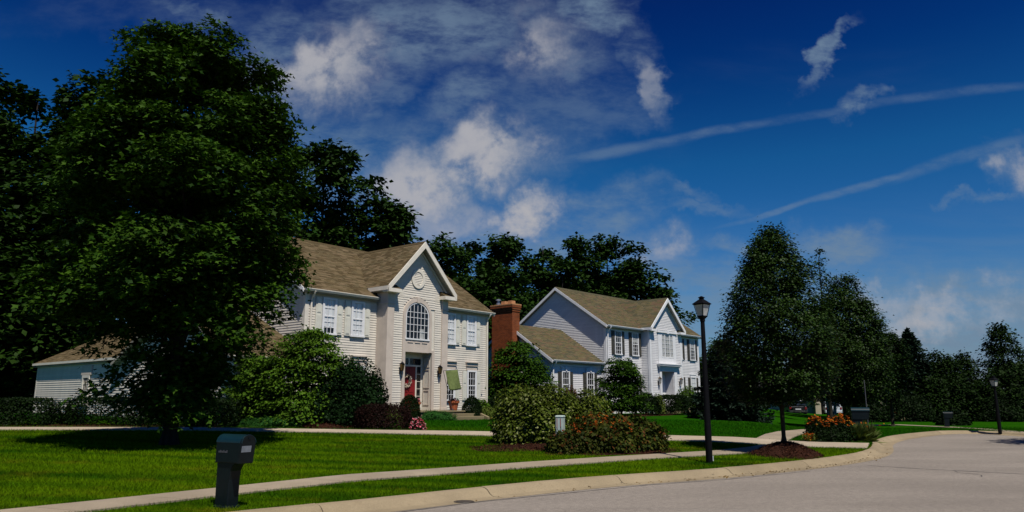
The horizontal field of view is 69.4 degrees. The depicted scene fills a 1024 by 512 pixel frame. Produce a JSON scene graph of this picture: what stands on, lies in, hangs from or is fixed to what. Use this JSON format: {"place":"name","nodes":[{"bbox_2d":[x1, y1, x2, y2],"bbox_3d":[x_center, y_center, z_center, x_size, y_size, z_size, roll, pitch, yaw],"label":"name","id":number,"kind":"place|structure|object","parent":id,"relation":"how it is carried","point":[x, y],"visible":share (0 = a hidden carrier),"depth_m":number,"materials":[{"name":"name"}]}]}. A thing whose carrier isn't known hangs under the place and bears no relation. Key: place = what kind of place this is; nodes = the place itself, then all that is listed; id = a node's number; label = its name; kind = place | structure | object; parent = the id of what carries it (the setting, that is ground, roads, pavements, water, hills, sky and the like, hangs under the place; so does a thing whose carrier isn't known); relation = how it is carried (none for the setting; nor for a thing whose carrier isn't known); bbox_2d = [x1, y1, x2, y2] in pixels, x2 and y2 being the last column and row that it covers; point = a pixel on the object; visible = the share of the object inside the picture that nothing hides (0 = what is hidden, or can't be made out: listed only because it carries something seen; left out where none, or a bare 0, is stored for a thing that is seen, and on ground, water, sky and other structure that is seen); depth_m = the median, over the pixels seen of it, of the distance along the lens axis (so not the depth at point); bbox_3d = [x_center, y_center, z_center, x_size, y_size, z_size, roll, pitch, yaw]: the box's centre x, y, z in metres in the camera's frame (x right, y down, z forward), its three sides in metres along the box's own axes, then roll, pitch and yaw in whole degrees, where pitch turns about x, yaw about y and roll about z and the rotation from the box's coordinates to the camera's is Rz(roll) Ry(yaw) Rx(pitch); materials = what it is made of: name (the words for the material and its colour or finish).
{"place":"outdoors","nodes":[
{"label":"outdoors","id":0,"kind":"place"},
{"bbox_2d":[0,444,766,511],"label":"sidewalk","id":1,"kind":"structure","parent":0,"point":[90,506],"depth_m":13.62,"materials":[{"name":"concrete"}]},
{"bbox_2d":[0,427,868,448],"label":"driveway","id":2,"kind":"structure","parent":0,"point":[732,439],"depth_m":25.30,"materials":[{"name":"concrete"}]},
{"bbox_2d":[0,409,1023,511],"bbox_3d":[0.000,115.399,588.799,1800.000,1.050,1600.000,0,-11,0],"label":"ground","id":3,"kind":"structure","parent":0,"point":[796,419],"depth_m":16.45,"materials":[{"name":"green plant"}]},
{"bbox_2d":[0,66,29,410],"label":"forest tree","id":4,"kind":"object","parent":3,"relation":"on","point":[9,162],"visible":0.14,"depth_m":51.87,"materials":[{"name":"green plant"}]},
{"bbox_2d":[0,185,57,397],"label":"forest tree","id":5,"kind":"object","parent":3,"relation":"on","point":[10,228],"visible":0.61,"depth_m":44.08,"materials":[{"name":"green plant"}]},
{"bbox_2d":[0,79,62,410],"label":"forest tree","id":6,"kind":"object","parent":3,"relation":"on","point":[26,102],"visible":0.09,"depth_m":53.24,"materials":[{"name":"green plant"}]},
{"bbox_2d":[0,223,110,411],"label":"forest tree","id":7,"kind":"object","parent":3,"relation":"on","point":[14,360],"visible":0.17,"depth_m":43.65,"materials":[{"name":"green plant"}]},
{"bbox_2d":[0,69,112,409],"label":"forest tree","id":8,"kind":"object","parent":3,"relation":"on","point":[65,99],"visible":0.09,"depth_m":51.76,"materials":[{"name":"green plant"}]},
{"bbox_2d":[0,101,114,409],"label":"forest tree","id":9,"kind":"object","parent":3,"relation":"on","point":[44,156],"visible":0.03,"depth_m":47.37,"materials":[{"name":"green plant"}]},
{"bbox_2d":[3,110,124,394],"bbox_3d":[-26.791,0.109,48.255,10.762,20.007,10.820,-8,-13,35],"label":"forest tree","id":10,"kind":"object","parent":3,"relation":"on","point":[55,336],"visible":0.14,"depth_m":43.87,"materials":[{"name":"green plant"}]},
{"bbox_2d":[0,422,206,426],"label":"mulch bed","id":11,"kind":"object","parent":3,"relation":"on","point":[94,425],"visible":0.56,"depth_m":25.99,"materials":[{"name":"brown soil"}]},
{"bbox_2d":[0,396,60,425],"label":"hedge","id":12,"kind":"object","parent":11,"relation":"on","point":[49,416],"visible":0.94,"depth_m":25.76,"materials":[{"name":"green plant"}]},
{"bbox_2d":[57,396,215,425],"bbox_3d":[-13.542,5.680,27.011,5.365,1.219,1.498,2,-11,-10],"label":"hedge","id":13,"kind":"object","parent":11,"relation":"on","point":[68,415],"visible":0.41,"depth_m":26.34,"materials":[{"name":"green plant"}]},
{"bbox_2d":[185,397,243,427],"bbox_3d":[-10.895,5.737,27.102,1.897,1.183,1.383,0,-11,0],"label":"hedge","id":14,"kind":"object","parent":11,"relation":"on","point":[235,408],"visible":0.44,"depth_m":26.75,"materials":[{"name":"green plant"}]},
{"bbox_2d":[0,13,324,444],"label":"maple tree","id":15,"kind":"object","parent":3,"relation":"on","point":[157,155],"visible":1,"depth_m":18.94,"materials":[{"name":"green plant"}]},
{"bbox_2d":[213,434,255,508],"bbox_3d":[-4.088,3.178,10.899,0.588,1.089,0.270,-7,-13,31],"label":"mailbox","id":16,"kind":"object","parent":3,"relation":"on","point":[234,453],"visible":0.93,"depth_m":10.85,"materials":[{"name":"black plastic"}]},
{"bbox_2d":[237,434,255,463],"bbox_3d":[-3.875,2.824,10.832,0.078,0.420,0.270,-7,-13,31],"label":"door","id":17,"kind":"structure","parent":16,"relation":"in","point":[244,457],"depth_m":10.81,"materials":[{"name":"black plastic"}]},
{"bbox_2d":[202,145,320,239],"bbox_3d":[-19.552,1.080,56.608,11.048,21.183,11.001,0,-11,0],"label":"forest tree","id":18,"kind":"object","parent":3,"relation":"on","point":[306,218],"visible":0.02,"depth_m":57.48,"materials":[{"name":"green plant"}]},
{"bbox_2d":[32,237,495,420],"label":"house","id":19,"kind":"structure","parent":3,"relation":"on","point":[413,311],"depth_m":37.04,"materials":[{"name":"beige"}]},
{"bbox_2d":[80,375,90,404],"bbox_3d":[-21.693,6.813,37.576,0.960,1.515,0.100,-9,-14,38],"label":"window","id":20,"kind":"structure","parent":19,"relation":"in","point":[85,378],"depth_m":37.67,"materials":[{"name":"white glass"}]},
{"bbox_2d":[321,297,337,334],"bbox_3d":[-8.274,2.733,33.556,0.100,1.675,0.840,-9,-14,38],"label":"window","id":21,"kind":"structure","parent":19,"relation":"in","point":[329,306],"depth_m":33.57,"materials":[{"name":"white paint"}]},
{"bbox_2d":[349,301,364,337],"bbox_3d":[-7.248,2.971,34.783,0.100,1.675,0.840,-9,-14,38],"label":"window","id":22,"kind":"structure","parent":19,"relation":"in","point":[357,308],"depth_m":34.79,"materials":[{"name":"white paint"}]},
{"bbox_2d":[404,366,414,398],"bbox_3d":[-5.119,6.551,36.688,0.139,2.120,0.880,-9,-14,38],"label":"front door","id":23,"kind":"structure","parent":19,"relation":"in","point":[410,390],"depth_m":36.85,"materials":[{"name":"red wood"}]},
{"bbox_2d":[405,303,429,340],"bbox_3d":[-4.686,3.253,36.828,0.090,1.870,1.640,-9,-14,38],"label":"arched window","id":24,"kind":"structure","parent":19,"relation":"in","point":[417,315],"depth_m":36.85,"materials":[{"name":"glass"}]},
{"bbox_2d":[443,370,460,409],"bbox_3d":[-2.973,6.569,36.308,0.303,2.004,1.293,-9,-14,38],"label":"garden flag","id":25,"kind":"object","parent":19,"relation":"on","point":[452,376],"visible":1,"depth_m":36.33,"materials":[{"name":"green fabric"}]},
{"bbox_2d":[448,313,455,344],"bbox_3d":[-3.280,3.894,39.546,0.100,1.675,0.830,-9,-14,38],"label":"window","id":26,"kind":"structure","parent":19,"relation":"in","point":[451,317],"depth_m":39.63,"materials":[{"name":"white glass"}]},
{"bbox_2d":[447,397,459,409],"bbox_3d":[-2.863,7.302,36.641,0.728,0.665,0.651,0,-11,0],"label":"flower pot","id":27,"kind":"object","parent":19,"relation":"on","point":[454,404],"visible":0.94,"depth_m":36.49,"materials":[{"name":"ceramic"}]},
{"bbox_2d":[465,315,476,346],"bbox_3d":[-2.235,4.137,40.798,0.100,1.675,0.830,-9,-14,38],"label":"window","id":28,"kind":"structure","parent":19,"relation":"in","point":[471,324],"depth_m":40.80,"materials":[{"name":"white glass"}]},
{"bbox_2d":[467,370,476,397],"bbox_3d":[-2.188,7.054,40.296,0.100,1.635,0.820,-9,-14,38],"label":"window","id":29,"kind":"structure","parent":19,"relation":"in","point":[471,374],"depth_m":40.35,"materials":[{"name":"white paint"}]},
{"bbox_2d":[236,415,303,427],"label":"juniper","id":30,"kind":"object","parent":3,"relation":"on","point":[249,421],"visible":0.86,"depth_m":27.24,"materials":[{"name":"green plant"}]},
{"bbox_2d":[275,136,369,248],"bbox_3d":[-14.899,1.091,58.070,11.754,21.566,10.044,8,-14,-37],"label":"forest tree","id":31,"kind":"object","parent":3,"relation":"on","point":[334,175],"visible":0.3,"depth_m":58.03,"materials":[{"name":"green plant"}]},
{"bbox_2d":[298,422,357,428],"bbox_3d":[-6.906,6.269,27.277,2.470,0.312,1.282,0,-11,0],"label":"mulch bed","id":32,"kind":"object","parent":3,"relation":"on","point":[325,425],"visible":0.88,"depth_m":27.04,"materials":[{"name":"brown soil"}]},
{"bbox_2d":[309,354,390,427],"bbox_3d":[-6.281,5.213,28.525,3.204,2.918,2.582,0,-11,0],"label":"yew bush","id":33,"kind":"object","parent":3,"relation":"on","point":[363,393],"visible":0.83,"depth_m":27.83,"materials":[{"name":"green plant"}]},
{"bbox_2d":[307,174,418,251],"bbox_3d":[-11.967,2.432,58.628,9.715,19.160,9.372,0,-11,0],"label":"forest tree","id":34,"kind":"object","parent":3,"relation":"on","point":[381,205],"visible":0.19,"depth_m":58.46,"materials":[{"name":"green plant"}]},
{"bbox_2d":[350,402,413,429],"bbox_3d":[-4.745,5.935,27.359,2.418,1.075,1.400,0,-11,0],"label":"barberry","id":35,"kind":"object","parent":3,"relation":"on","point":[404,421],"visible":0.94,"depth_m":27.02,"materials":[{"name":"red plant"}]},
{"bbox_2d":[362,199,445,262],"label":"forest tree","id":36,"kind":"object","parent":3,"relation":"on","point":[394,229],"visible":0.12,"depth_m":57.95,"materials":[{"name":"green plant"}]},
{"bbox_2d":[399,394,420,419],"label":"globe shrub","id":37,"kind":"object","parent":3,"relation":"on","point":[411,401],"visible":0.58,"depth_m":34.09,"materials":[{"name":"green plant"}]},
{"bbox_2d":[409,417,426,429],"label":"flower clump","id":38,"kind":"object","parent":3,"relation":"on","point":[416,425],"visible":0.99,"depth_m":26.72,"materials":[{"name":"pink plant"}]},
{"bbox_2d":[413,410,457,420],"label":"juniper","id":39,"kind":"object","parent":3,"relation":"on","point":[434,415],"visible":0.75,"depth_m":34.21,"materials":[{"name":"green plant"}]},
{"bbox_2d":[427,231,483,297],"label":"forest tree","id":40,"kind":"object","parent":3,"relation":"on","point":[447,269],"visible":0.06,"depth_m":61.81,"materials":[{"name":"green plant"}]},
{"bbox_2d":[461,396,482,415],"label":"globe shrub","id":41,"kind":"object","parent":3,"relation":"on","point":[471,401],"visible":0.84,"depth_m":36.61,"materials":[{"name":"green plant"}]},
{"bbox_2d":[456,270,505,341],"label":"forest tree","id":42,"kind":"object","parent":3,"relation":"on","point":[487,298],"visible":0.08,"depth_m":64.86,"materials":[{"name":"green plant"}]},
{"bbox_2d":[442,239,520,302],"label":"forest tree","id":43,"kind":"object","parent":3,"relation":"on","point":[474,250],"visible":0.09,"depth_m":71.94,"materials":[{"name":"green plant"}]},
{"bbox_2d":[487,392,515,416],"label":"shrub","id":44,"kind":"object","parent":3,"relation":"on","point":[491,403],"visible":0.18,"depth_m":40.20,"materials":[{"name":"green plant"}]},
{"bbox_2d":[478,265,535,321],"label":"forest tree","id":45,"kind":"object","parent":3,"relation":"on","point":[505,282],"visible":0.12,"depth_m":66.26,"materials":[{"name":"green plant"}]},
{"bbox_2d":[469,441,546,451],"bbox_3d":[1.175,5.486,21.364,5.493,0.269,2.479,5,-12,-25],"label":"mulch bed","id":46,"kind":"object","parent":3,"relation":"on","point":[534,446],"visible":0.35,"depth_m":20.52,"materials":[{"name":"brown soil"}]},
{"bbox_2d":[487,382,581,444],"bbox_3d":[0.703,4.820,22.472,2.908,1.954,2.142,0,-11,0],"label":"dogwood shrub","id":47,"kind":"object","parent":46,"relation":"on","point":[538,408],"visible":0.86,"depth_m":21.91,"materials":[{"name":"green plant"}]},
{"bbox_2d":[555,415,564,431],"bbox_3d":[1.360,4.990,20.780,0.223,1.010,0.273,-4,-12,22],"label":"utility box","id":48,"kind":"object","parent":46,"relation":"on","point":[560,420],"visible":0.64,"depth_m":20.73,"materials":[{"name":"grey metal"}]},
{"bbox_2d":[548,387,612,434],"bbox_3d":[1.984,5.026,23.159,2.350,1.817,1.888,0,-11,0],"label":"dogwood shrub","id":49,"kind":"object","parent":46,"relation":"on","point":[584,402],"visible":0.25,"depth_m":22.90,"materials":[{"name":"green plant"}]},
{"bbox_2d":[466,231,552,308],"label":"forest tree","id":50,"kind":"object","parent":3,"relation":"on","point":[510,246],"visible":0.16,"depth_m":74.53,"materials":[{"name":"green plant"}]},
{"bbox_2d":[484,340,563,405],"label":"ornamental tree","id":51,"kind":"object","parent":3,"relation":"on","point":[531,374],"visible":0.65,"depth_m":42.07,"materials":[{"name":"green plant"}]},
{"bbox_2d":[508,246,572,305],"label":"forest tree","id":52,"kind":"object","parent":3,"relation":"on","point":[545,255],"visible":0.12,"depth_m":75.13,"materials":[{"name":"green plant"}]},
{"bbox_2d":[524,257,595,309],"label":"forest tree","id":53,"kind":"object","parent":3,"relation":"on","point":[568,266],"visible":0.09,"depth_m":72.65,"materials":[{"name":"green plant"}]},
{"bbox_2d":[537,231,637,298],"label":"forest tree","id":54,"kind":"object","parent":3,"relation":"on","point":[579,247],"visible":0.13,"depth_m":76.93,"materials":[{"name":"green plant"}]},
{"bbox_2d":[488,287,700,413],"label":"house","id":55,"kind":"structure","parent":3,"relation":"on","point":[579,338],"depth_m":52.73,"materials":[{"name":"white"}]},
{"bbox_2d":[561,371,569,394],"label":"window","id":56,"kind":"structure","parent":55,"relation":"in","point":[565,374],"depth_m":47.19,"materials":[{"name":"white paint"}]},
{"bbox_2d":[586,372,594,394],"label":"window","id":57,"kind":"structure","parent":55,"relation":"in","point":[590,375],"depth_m":49.10,"materials":[{"name":"white paint"}]},
{"bbox_2d":[614,330,622,354],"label":"window","id":58,"kind":"structure","parent":55,"relation":"in","point":[618,334],"depth_m":51.29,"materials":[{"name":"white glass"}]},
{"bbox_2d":[632,332,639,355],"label":"window","id":59,"kind":"structure","parent":55,"relation":"in","point":[635,336],"depth_m":52.88,"materials":[{"name":"white glass"}]},
{"bbox_2d":[661,333,673,357],"bbox_3d":[11.493,6.667,54.783,0.055,1.760,1.690,-10,-15,41],"label":"tall window","id":60,"kind":"structure","parent":55,"relation":"in","point":[666,339],"depth_m":54.80,"materials":[{"name":"white glass"}]},
{"bbox_2d":[689,339,695,360],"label":"window","id":61,"kind":"structure","parent":55,"relation":"in","point":[692,342],"depth_m":58.93,"materials":[{"name":"white glass"}]},
{"bbox_2d":[572,232,645,299],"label":"forest tree","id":62,"kind":"object","parent":3,"relation":"on","point":[606,247],"visible":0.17,"depth_m":77.99,"materials":[{"name":"green plant"}]},
{"bbox_2d":[545,447,680,454],"bbox_3d":[2.750,5.353,20.319,4.439,0.243,1.580,5,-12,-23],"label":"mulch bed","id":63,"kind":"object","parent":3,"relation":"on","point":[640,452],"visible":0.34,"depth_m":19.86,"materials":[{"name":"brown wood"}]},
{"bbox_2d":[541,411,671,455],"bbox_3d":[2.616,4.950,20.633,4.185,1.238,2.062,6,-12,-27],"label":"shrub","id":64,"kind":"object","parent":63,"relation":"on","point":[596,433],"visible":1,"depth_m":20.02,"materials":[{"name":"green plant"}]},
{"bbox_2d":[231,430,1023,511],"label":"kerb","id":65,"kind":"structure","parent":3,"relation":"on","point":[877,450],"depth_m":14.73,"materials":[{"name":"concrete"}]},
{"bbox_2d":[988,376,1001,433],"bbox_3d":[23.950,7.343,36.571,0.344,2.820,0.344,4,-12,-20],"label":"street lamp","id":66,"kind":"object","parent":65,"relation":"on","point":[993,380],"visible":1,"depth_m":36.55,"materials":[{"name":"black metal"}]},
{"bbox_2d":[605,240,685,320],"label":"forest tree","id":67,"kind":"object","parent":3,"relation":"on","point":[640,284],"visible":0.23,"depth_m":76.57,"materials":[{"name":"green plant"}]},
{"bbox_2d":[618,413,680,416],"bbox_3d":[8.145,10.156,47.334,2.444,0.246,11.176,-9,-14,39],"label":"mulch bed","id":68,"kind":"object","parent":3,"relation":"on","point":[655,414],"visible":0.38,"depth_m":47.55,"materials":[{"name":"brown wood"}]},
{"bbox_2d":[592,355,653,413],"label":"ornamental tree","id":69,"kind":"object","parent":68,"relation":"on","point":[622,376],"visible":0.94,"depth_m":45.06,"materials":[{"name":"green plant"}]},
{"bbox_2d":[630,391,661,414],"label":"shrub","id":70,"kind":"object","parent":68,"relation":"on","point":[657,407],"visible":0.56,"depth_m":47.18,"materials":[{"name":"green plant"}]},
{"bbox_2d":[658,394,689,413],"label":"hedge","id":71,"kind":"object","parent":68,"relation":"on","point":[683,405],"visible":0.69,"depth_m":49.05,"materials":[{"name":"green plant"}]},
{"bbox_2d":[645,282,701,384],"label":"forest tree","id":72,"kind":"object","parent":3,"relation":"on","point":[658,291],"visible":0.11,"depth_m":74.60,"materials":[{"name":"green plant"}]},
{"bbox_2d":[675,385,696,411],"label":"shrub","id":73,"kind":"object","parent":3,"relation":"on","point":[686,392],"visible":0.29,"depth_m":53.51,"materials":[{"name":"green plant"}]},
{"bbox_2d":[692,296,713,462],"bbox_3d":[4.860,3.086,18.603,0.344,4.190,0.344,8,-14,-37],"label":"street lamp","id":74,"kind":"object","parent":3,"relation":"on","point":[701,305],"visible":0.98,"depth_m":18.56,"materials":[{"name":"black metal"}]},
{"bbox_2d":[699,338,717,390],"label":"garden tree","id":75,"kind":"object","parent":3,"relation":"on","point":[700,359],"visible":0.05,"depth_m":73.01,"materials":[{"name":"green plant"}]},
{"bbox_2d":[683,338,774,423],"bbox_3d":[12.959,7.470,44.375,5.175,5.589,4.996,0,-11,0],"label":"spruce tree","id":76,"kind":"object","parent":3,"relation":"on","point":[722,407],"visible":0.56,"depth_m":43.34,"materials":[{"name":"green plant"}]},
{"bbox_2d":[747,440,822,459],"bbox_3d":[7.784,5.451,20.880,1.941,0.543,2.863,-7,-13,32],"label":"mulch mound","id":77,"kind":"object","parent":3,"relation":"on","point":[786,449],"visible":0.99,"depth_m":20.25,"materials":[{"name":"brown wood"}]},
{"bbox_2d":[709,221,852,441],"bbox_3d":[7.870,2.049,21.862,4.069,6.697,3.944,0,-11,0],"label":"street tree","id":78,"kind":"object","parent":77,"relation":"on","point":[800,378],"visible":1,"depth_m":21.26,"materials":[{"name":"green plant"}]},
{"bbox_2d":[784,399,807,413],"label":"parked car","id":79,"kind":"object","parent":3,"relation":"on","point":[801,409],"visible":0.45,"depth_m":71.41,"materials":[{"name":"paint"}]},
{"bbox_2d":[803,246,833,418],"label":"sparse tree","id":80,"kind":"object","parent":3,"relation":"on","point":[818,262],"visible":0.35,"depth_m":51.59,"materials":[{"name":"green plant"}]},
{"bbox_2d":[757,424,881,439],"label":"footpath","id":81,"kind":"structure","parent":3,"relation":"on","point":[777,435],"depth_m":31.16,"materials":[{"name":"concrete"}]},
{"bbox_2d":[759,354,894,413],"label":"house","id":82,"kind":"structure","parent":3,"relation":"on","point":[816,409],"depth_m":77.76,"materials":[{"name":"concrete"}]},
{"bbox_2d":[803,269,903,411],"bbox_3d":[18.933,5.010,40.997,5.329,8.887,5.223,0,-11,0],"label":"street tree","id":83,"kind":"object","parent":3,"relation":"on","point":[871,366],"visible":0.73,"depth_m":40.05,"materials":[{"name":"green plant"}]},
{"bbox_2d":[850,407,869,424],"bbox_3d":[14.088,6.756,29.864,0.690,1.280,0.355,-4,-12,20],"label":"mailbox","id":84,"kind":"object","parent":3,"relation":"on","point":[859,414],"visible":0.78,"depth_m":29.82,"materials":[{"name":"black plastic"}]},
{"bbox_2d":[842,401,890,422],"bbox_3d":[24.636,10.779,51.492,3.461,1.917,2.526,0,-11,0],"label":"dark shrub","id":85,"kind":"object","parent":3,"relation":"on","point":[875,415],"visible":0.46,"depth_m":50.70,"materials":[{"name":"green plant"}]},
{"bbox_2d":[866,329,919,425],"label":"street tree","id":86,"kind":"object","parent":3,"relation":"on","point":[900,348],"visible":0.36,"depth_m":43.79,"materials":[{"name":"green plant"}]},
{"bbox_2d":[881,392,939,421],"bbox_3d":[28.343,10.821,52.944,4.366,2.339,3.238,0,-11,0],"label":"dark shrub","id":87,"kind":"object","parent":3,"relation":"on","point":[909,403],"visible":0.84,"depth_m":52.03,"materials":[{"name":"green plant"}]},
{"bbox_2d":[883,327,940,413],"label":"fir tree","id":88,"kind":"object","parent":3,"relation":"on","point":[912,341],"visible":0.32,"depth_m":56.18,"materials":[{"name":"green plant"}]},
{"bbox_2d":[943,412,952,426],"bbox_3d":[24.897,9.355,42.192,0.508,0.930,0.231,-4,-12,20],"label":"mailbox","id":89,"kind":"object","parent":3,"relation":"on","point":[947,416],"visible":0.85,"depth_m":42.15,"materials":[{"name":"black plastic"}]},
{"bbox_2d":[925,348,971,400],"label":"round tree","id":90,"kind":"object","parent":3,"relation":"on","point":[941,366],"visible":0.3,"depth_m":56.21,"materials":[{"name":"green plant"}]},
{"bbox_2d":[909,373,995,421],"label":"round tree","id":91,"kind":"object","parent":3,"relation":"on","point":[957,395],"visible":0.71,"depth_m":53.06,"materials":[{"name":"green plant"}]},
{"bbox_2d":[933,409,972,425],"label":"dark shrub","id":92,"kind":"object","parent":3,"relation":"on","point":[959,418],"visible":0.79,"depth_m":44.91,"materials":[{"name":"green plant"}]},
{"bbox_2d":[887,424,1023,432],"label":"footpath","id":93,"kind":"structure","parent":3,"relation":"on","point":[950,427],"depth_m":42.53,"materials":[{"name":"concrete"}]},
{"bbox_2d":[952,347,983,419],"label":"pointed tree","id":94,"kind":"object","parent":3,"relation":"on","point":[969,365],"visible":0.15,"depth_m":57.09,"materials":[{"name":"green plant"}]},
{"bbox_2d":[967,395,1023,421],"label":"dark shrub","id":95,"kind":"object","parent":3,"relation":"on","point":[1004,402],"visible":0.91,"depth_m":51.71,"materials":[{"name":"green plant"}]},
{"bbox_2d":[970,362,1023,421],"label":"round tree","id":96,"kind":"object","parent":3,"relation":"on","point":[1016,380],"visible":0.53,"depth_m":53.74,"materials":[{"name":"green plant"}]},
{"bbox_2d":[972,320,1023,397],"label":"sparse tree","id":97,"kind":"object","parent":3,"relation":"on","point":[997,351],"visible":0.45,"depth_m":56.90,"materials":[{"name":"green plant"}]},
{"bbox_3d":[12.233,6.986,27.837,3.215,0.275,1.641,0,-11,0],"label":"mulch bed","id":98,"kind":"object","parent":3,"relation":"on","visible":0},
{"bbox_2d":[801,413,885,442],"bbox_3d":[12.387,6.580,27.838,3.697,1.380,1.641,4,-12,-18],"label":"flower bed","id":99,"kind":"object","parent":98,"relation":"on","point":[840,428],"visible":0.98,"depth_m":27.63,"materials":[{"name":"green plant"}]},
{"bbox_2d":[0,0,1023,388],"label":"sky","id":100,"kind":"structure","parent":0,"point":[887,136],"materials":[{"name":"blue"}]},
{"bbox_2d":[395,434,1023,511],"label":"road","id":101,"kind":"structure","parent":0,"point":[963,473],"depth_m":14.08,"materials":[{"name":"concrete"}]},
{"bbox_3d":[-8.522,6.543,28.688,4.702,0.236,2.017,0,-11,0],"label":"mulch bed","id":102,"kind":"object","parent":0,"visible":0},
{"bbox_2d":[215,353,296,420],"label":"ornamental tree","id":103,"kind":"object","parent":102,"relation":"on","point":[249,394],"visible":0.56,"depth_m":28.52,"materials":[{"name":"green plant"}]},
{"bbox_2d":[247,326,355,425],"bbox_3d":[-7.782,4.653,28.919,5.145,3.850,4.054,0,-11,0],"label":"ornamental tree","id":104,"kind":"object","parent":102,"relation":"on","point":[302,350],"visible":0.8,"depth_m":28.26,"materials":[{"name":"green plant"}]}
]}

